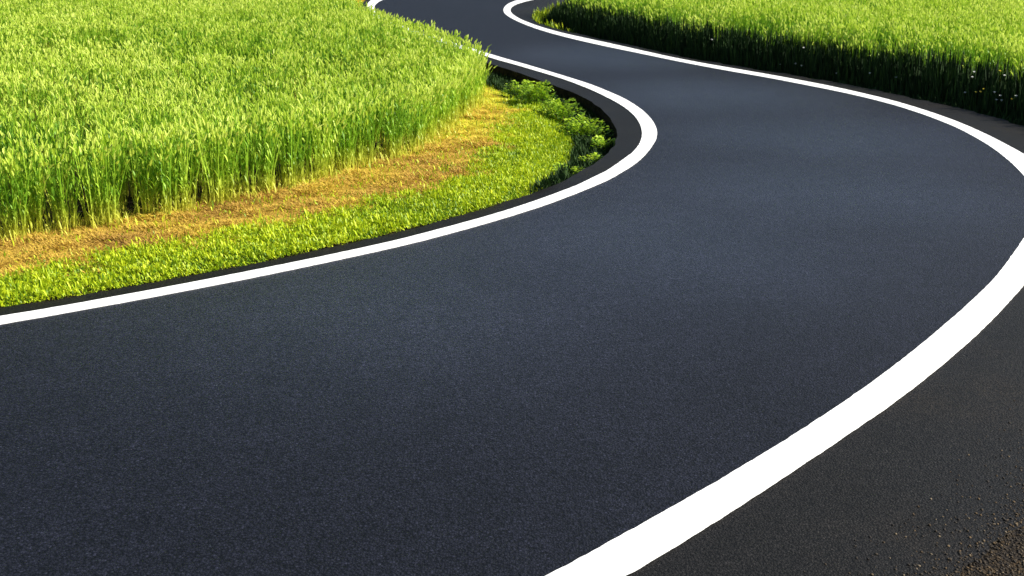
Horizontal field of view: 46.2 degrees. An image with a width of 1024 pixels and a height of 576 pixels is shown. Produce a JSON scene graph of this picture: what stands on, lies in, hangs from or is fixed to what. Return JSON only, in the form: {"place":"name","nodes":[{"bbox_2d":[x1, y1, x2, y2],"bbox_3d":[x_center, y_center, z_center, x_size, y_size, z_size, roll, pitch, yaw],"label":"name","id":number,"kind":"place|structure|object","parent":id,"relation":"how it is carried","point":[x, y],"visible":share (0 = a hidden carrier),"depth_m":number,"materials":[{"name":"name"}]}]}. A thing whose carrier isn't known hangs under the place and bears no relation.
{"place":"outdoors","nodes":[
{"label":"outdoors","id":0,"kind":"place"},
{"bbox_2d":[0,17,571,307],"bbox_3d":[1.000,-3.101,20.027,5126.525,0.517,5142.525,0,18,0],"label":"ground","id":1,"kind":"structure","parent":0,"point":[130,206],"depth_m":12.18,"materials":[{"name":"soil"}]},
{"bbox_2d":[0,141,46,246],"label":"crop clump","id":2,"kind":"object","parent":1,"relation":"on","point":[12,222],"visible":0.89,"depth_m":10.98,"materials":[{"name":"green plant"}]},
{"bbox_2d":[0,140,67,239],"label":"crop clump","id":3,"kind":"object","parent":1,"relation":"on","point":[32,215],"visible":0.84,"depth_m":11.13,"materials":[{"name":"green plant"}]},
{"bbox_2d":[29,132,97,234],"bbox_3d":[-4.249,-1.000,11.306,0.549,0.979,0.680,-14,23,-37],"label":"crop clump","id":4,"kind":"object","parent":1,"relation":"on","point":[62,212],"visible":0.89,"depth_m":11.28,"materials":[{"name":"green plant"}]},
{"bbox_2d":[57,131,119,228],"bbox_3d":[-3.958,-1.026,11.464,0.625,0.926,0.512,13,22,35],"label":"crop clump","id":5,"kind":"object","parent":1,"relation":"on","point":[91,204],"visible":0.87,"depth_m":11.44,"materials":[{"name":"green plant"}]},
{"bbox_2d":[62,129,129,228],"bbox_3d":[-3.883,-1.034,11.455,0.716,0.938,0.491,8,20,24],"label":"crop clump","id":6,"kind":"object","parent":1,"relation":"on","point":[115,210],"visible":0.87,"depth_m":11.45,"materials":[{"name":"green plant"}]},
{"bbox_2d":[115,127,179,218],"bbox_3d":[-3.572,-1.126,11.806,0.654,0.877,0.615,-8,20,-22],"label":"crop clump","id":7,"kind":"object","parent":1,"relation":"on","point":[150,207],"visible":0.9,"depth_m":11.79,"materials":[{"name":"green plant"}]},
{"bbox_2d":[136,122,196,217],"bbox_3d":[-3.443,-1.160,11.796,0.642,0.948,0.596,0,18,0],"label":"crop clump","id":8,"kind":"object","parent":1,"relation":"on","point":[166,197],"visible":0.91,"depth_m":11.78,"materials":[{"name":"green plant"}]},
{"bbox_2d":[156,118,206,212],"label":"crop clump","id":9,"kind":"object","parent":1,"relation":"on","point":[185,186],"visible":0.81,"depth_m":11.94,"materials":[{"name":"green plant"}]},
{"bbox_2d":[182,113,251,206],"bbox_3d":[-3.027,-1.280,12.175,0.674,0.958,0.534,5,19,15],"label":"crop clump","id":10,"kind":"object","parent":1,"relation":"on","point":[218,190],"visible":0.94,"depth_m":12.21,"materials":[{"name":"green plant"}]},
{"bbox_2d":[190,114,249,202],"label":"crop clump","id":11,"kind":"object","parent":1,"relation":"on","point":[228,185],"visible":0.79,"depth_m":12.31,"materials":[{"name":"green plant"}]},
{"bbox_2d":[210,102,268,203],"bbox_3d":[-2.859,-1.411,12.443,0.704,1.025,0.687,0,18,0],"label":"crop clump","id":12,"kind":"object","parent":1,"relation":"on","point":[244,182],"visible":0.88,"depth_m":12.50,"materials":[{"name":"green plant"}]},
{"bbox_2d":[0,0,491,223],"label":"crop field","id":13,"kind":"structure","parent":1,"relation":"on","point":[227,34],"depth_m":18.43,"materials":[{"name":"green plant"}]},
{"bbox_2d":[238,105,290,195],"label":"crop clump","id":14,"kind":"object","parent":1,"relation":"on","point":[266,171],"visible":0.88,"depth_m":12.64,"materials":[{"name":"green plant"}]},
{"bbox_2d":[0,0,544,282],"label":"dry grass","id":15,"kind":"structure","parent":1,"relation":"on","point":[57,242],"depth_m":12.26,"materials":[{"name":"plant"}]},
{"bbox_2d":[0,84,580,306],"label":"verge grass","id":16,"kind":"structure","parent":1,"relation":"on","point":[540,156],"depth_m":11.44,"materials":[{"name":"green plant"}]},
{"bbox_2d":[265,106,322,188],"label":"crop clump","id":17,"kind":"object","parent":1,"relation":"on","point":[283,166],"visible":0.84,"depth_m":12.90,"materials":[{"name":"green plant"}]},
{"bbox_2d":[271,105,319,183],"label":"crop clump","id":18,"kind":"object","parent":1,"relation":"on","point":[300,157],"visible":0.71,"depth_m":13.07,"materials":[{"name":"green plant"}]},
{"bbox_2d":[297,95,346,180],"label":"crop clump","id":19,"kind":"object","parent":1,"relation":"on","point":[320,155],"visible":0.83,"depth_m":13.24,"materials":[{"name":"green plant"}]},
{"bbox_2d":[290,92,353,176],"bbox_3d":[-2.095,-1.733,13.536,0.723,0.956,0.482,6,19,17],"label":"crop clump","id":20,"kind":"object","parent":1,"relation":"on","point":[330,170],"visible":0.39,"depth_m":13.47,"materials":[{"name":"green plant"}]},
{"bbox_2d":[307,92,368,174],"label":"crop clump","id":21,"kind":"object","parent":1,"relation":"on","point":[341,144],"visible":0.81,"depth_m":13.69,"materials":[{"name":"green plant"}]},
{"bbox_2d":[327,94,379,168],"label":"crop clump","id":22,"kind":"object","parent":1,"relation":"on","point":[359,154],"visible":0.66,"depth_m":13.96,"materials":[{"name":"green plant"}]},
{"bbox_2d":[352,92,388,167],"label":"crop clump","id":23,"kind":"object","parent":1,"relation":"on","point":[371,150],"visible":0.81,"depth_m":14.05,"materials":[{"name":"green plant"}]},
{"bbox_2d":[368,90,416,160],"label":"crop clump","id":24,"kind":"object","parent":1,"relation":"on","point":[394,145],"visible":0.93,"depth_m":14.34,"materials":[{"name":"green plant"}]},
{"bbox_2d":[365,83,429,157],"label":"crop clump","id":25,"kind":"object","parent":1,"relation":"on","point":[395,130],"visible":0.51,"depth_m":14.47,"materials":[{"name":"green plant"}]},
{"bbox_2d":[388,82,440,153],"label":"crop clump","id":26,"kind":"object","parent":1,"relation":"on","point":[412,144],"visible":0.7,"depth_m":14.67,"materials":[{"name":"green plant"}]},
{"bbox_2d":[395,86,444,147],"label":"crop clump","id":27,"kind":"object","parent":1,"relation":"on","point":[420,116],"visible":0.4,"depth_m":15.00,"materials":[{"name":"green plant"}]},
{"bbox_2d":[396,83,444,144],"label":"crop clump","id":28,"kind":"object","parent":1,"relation":"on","point":[430,100],"visible":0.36,"depth_m":15.16,"materials":[{"name":"green plant"}]},
{"bbox_2d":[407,81,449,142],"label":"crop clump","id":29,"kind":"object","parent":1,"relation":"on","point":[434,109],"visible":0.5,"depth_m":15.35,"materials":[{"name":"green plant"}]},
{"bbox_2d":[411,73,457,138],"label":"crop clump","id":30,"kind":"object","parent":1,"relation":"on","point":[448,84],"visible":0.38,"depth_m":15.74,"materials":[{"name":"green plant"}]},
{"bbox_2d":[411,69,461,134],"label":"crop clump","id":31,"kind":"object","parent":1,"relation":"on","point":[442,104],"visible":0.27,"depth_m":15.92,"materials":[{"name":"green plant"}]},
{"bbox_2d":[418,72,458,133],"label":"crop clump","id":32,"kind":"object","parent":1,"relation":"on","point":[442,79],"visible":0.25,"depth_m":16.07,"materials":[{"name":"green plant"}]},
{"bbox_2d":[431,71,463,128],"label":"crop clump","id":33,"kind":"object","parent":1,"relation":"on","point":[451,115],"visible":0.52,"depth_m":16.34,"materials":[{"name":"green plant"}]},
{"bbox_2d":[432,71,466,122],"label":"crop clump","id":34,"kind":"object","parent":1,"relation":"on","point":[459,80],"visible":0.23,"depth_m":16.55,"materials":[{"name":"green plant"}]},
{"bbox_2d":[432,64,474,118],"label":"crop clump","id":35,"kind":"object","parent":1,"relation":"on","point":[458,109],"visible":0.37,"depth_m":16.95,"materials":[{"name":"green plant"}]},
{"bbox_2d":[436,60,475,118],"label":"crop clump","id":36,"kind":"object","parent":1,"relation":"on","point":[464,106],"visible":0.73,"depth_m":17.00,"materials":[{"name":"green plant"}]},
{"bbox_2d":[446,64,474,113],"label":"crop clump","id":37,"kind":"object","parent":1,"relation":"on","point":[455,67],"visible":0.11,"depth_m":17.22,"materials":[{"name":"green plant"}]},
{"bbox_2d":[450,55,486,99],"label":"crop clump","id":38,"kind":"object","parent":1,"relation":"on","point":[470,59],"visible":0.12,"depth_m":18.39,"materials":[{"name":"green plant"}]},
{"bbox_2d":[447,58,490,110],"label":"crop clump","id":39,"kind":"object","parent":1,"relation":"on","point":[476,85],"visible":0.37,"depth_m":17.54,"materials":[{"name":"green plant"}]},
{"bbox_2d":[453,59,491,109],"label":"crop clump","id":40,"kind":"object","parent":1,"relation":"on","point":[473,83],"visible":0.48,"depth_m":17.79,"materials":[{"name":"green plant"}]},
{"bbox_2d":[456,60,489,105],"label":"crop clump","id":41,"kind":"object","parent":1,"relation":"on","point":[459,67],"visible":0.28,"depth_m":17.91,"materials":[{"name":"green plant"}]},
{"bbox_2d":[453,50,497,93],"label":"crop clump","id":42,"kind":"object","parent":1,"relation":"on","point":[481,65],"visible":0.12,"depth_m":18.71,"materials":[{"name":"green plant"}]},
{"bbox_2d":[461,57,493,103],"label":"crop clump","id":43,"kind":"object","parent":1,"relation":"on","point":[480,86],"visible":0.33,"depth_m":18.15,"materials":[{"name":"green plant"}]},
{"bbox_2d":[499,80,537,101],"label":"leafy shrub","id":44,"kind":"object","parent":1,"relation":"on","point":[515,91],"visible":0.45,"depth_m":19.05,"materials":[{"name":"green plant"}]},
{"bbox_2d":[449,57,616,193],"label":"ditch plants","id":45,"kind":"object","parent":1,"relation":"on","point":[581,148],"visible":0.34,"depth_m":15.96,"materials":[{"name":"green plant"}]},
{"bbox_2d":[514,80,560,106],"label":"leafy shrub","id":46,"kind":"object","parent":1,"relation":"on","point":[535,93],"visible":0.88,"depth_m":18.29,"materials":[{"name":"green plant"}]},
{"bbox_2d":[531,1,573,32],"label":"roadside grass","id":47,"kind":"structure","parent":1,"relation":"on","point":[537,15],"depth_m":30.83,"materials":[{"name":"green plant"}]},
{"bbox_2d":[538,97,585,124],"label":"leafy shrub","id":48,"kind":"object","parent":1,"relation":"on","point":[561,110],"visible":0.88,"depth_m":17.52,"materials":[{"name":"green plant"}]},
{"bbox_2d":[552,162,584,174],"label":"leafy shrub","id":49,"kind":"object","parent":1,"relation":"on","point":[571,168],"visible":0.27,"depth_m":14.14,"materials":[{"name":"green plant"}]},
{"bbox_2d":[554,114,613,139],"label":"leafy shrub","id":50,"kind":"object","parent":1,"relation":"on","point":[588,127],"visible":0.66,"depth_m":16.56,"materials":[{"name":"green plant"}]},
{"bbox_2d":[578,152,603,164],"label":"leafy shrub","id":51,"kind":"object","parent":1,"relation":"on","point":[594,154],"visible":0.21,"depth_m":15.04,"materials":[{"name":"green plant"}]},
{"bbox_2d":[588,135,615,151],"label":"leafy shrub","id":52,"kind":"object","parent":1,"relation":"on","point":[599,138],"visible":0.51,"depth_m":15.95,"materials":[{"name":"green plant"}]},
{"bbox_2d":[540,0,1023,125],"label":"bank undergrowth","id":53,"kind":"object","parent":1,"relation":"on","point":[944,83],"visible":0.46,"depth_m":21.28,"materials":[{"name":"green plant"}]},
{"bbox_2d":[565,0,1023,80],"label":"crop field","id":54,"kind":"structure","parent":1,"relation":"on","point":[984,28],"depth_m":22.91,"materials":[{"name":"green plant"}]},
{"bbox_2d":[960,528,1023,575],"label":"gravel shoulder","id":55,"kind":"object","parent":1,"relation":"on","point":[1003,559],"visible":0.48,"depth_m":5.72},
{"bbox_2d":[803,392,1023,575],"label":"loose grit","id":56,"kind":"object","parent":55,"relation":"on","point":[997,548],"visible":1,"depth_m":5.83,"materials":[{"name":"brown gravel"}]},
{"bbox_2d":[0,0,1023,575],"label":"road","id":57,"kind":"structure","parent":0,"point":[886,468],"depth_m":6.62,"materials":[{"name":"black asphalt"}]},
{"bbox_2d":[0,0,1023,575],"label":"road lane","id":58,"kind":"structure","parent":57,"relation":"attached to","point":[726,274],"depth_m":8.26,"materials":[{"name":"grey asphalt"}]},
{"bbox_2d":[0,0,656,324],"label":"edge line","id":59,"kind":"object","parent":58,"relation":"on","point":[649,135],"visible":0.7,"depth_m":11.10,"materials":[{"name":"white paint"}]},
{"bbox_2d":[503,0,1023,575],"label":"edge line","id":60,"kind":"object","parent":58,"relation":"on","point":[655,536],"visible":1,"depth_m":7.14,"materials":[{"name":"white paint"}]}
]}

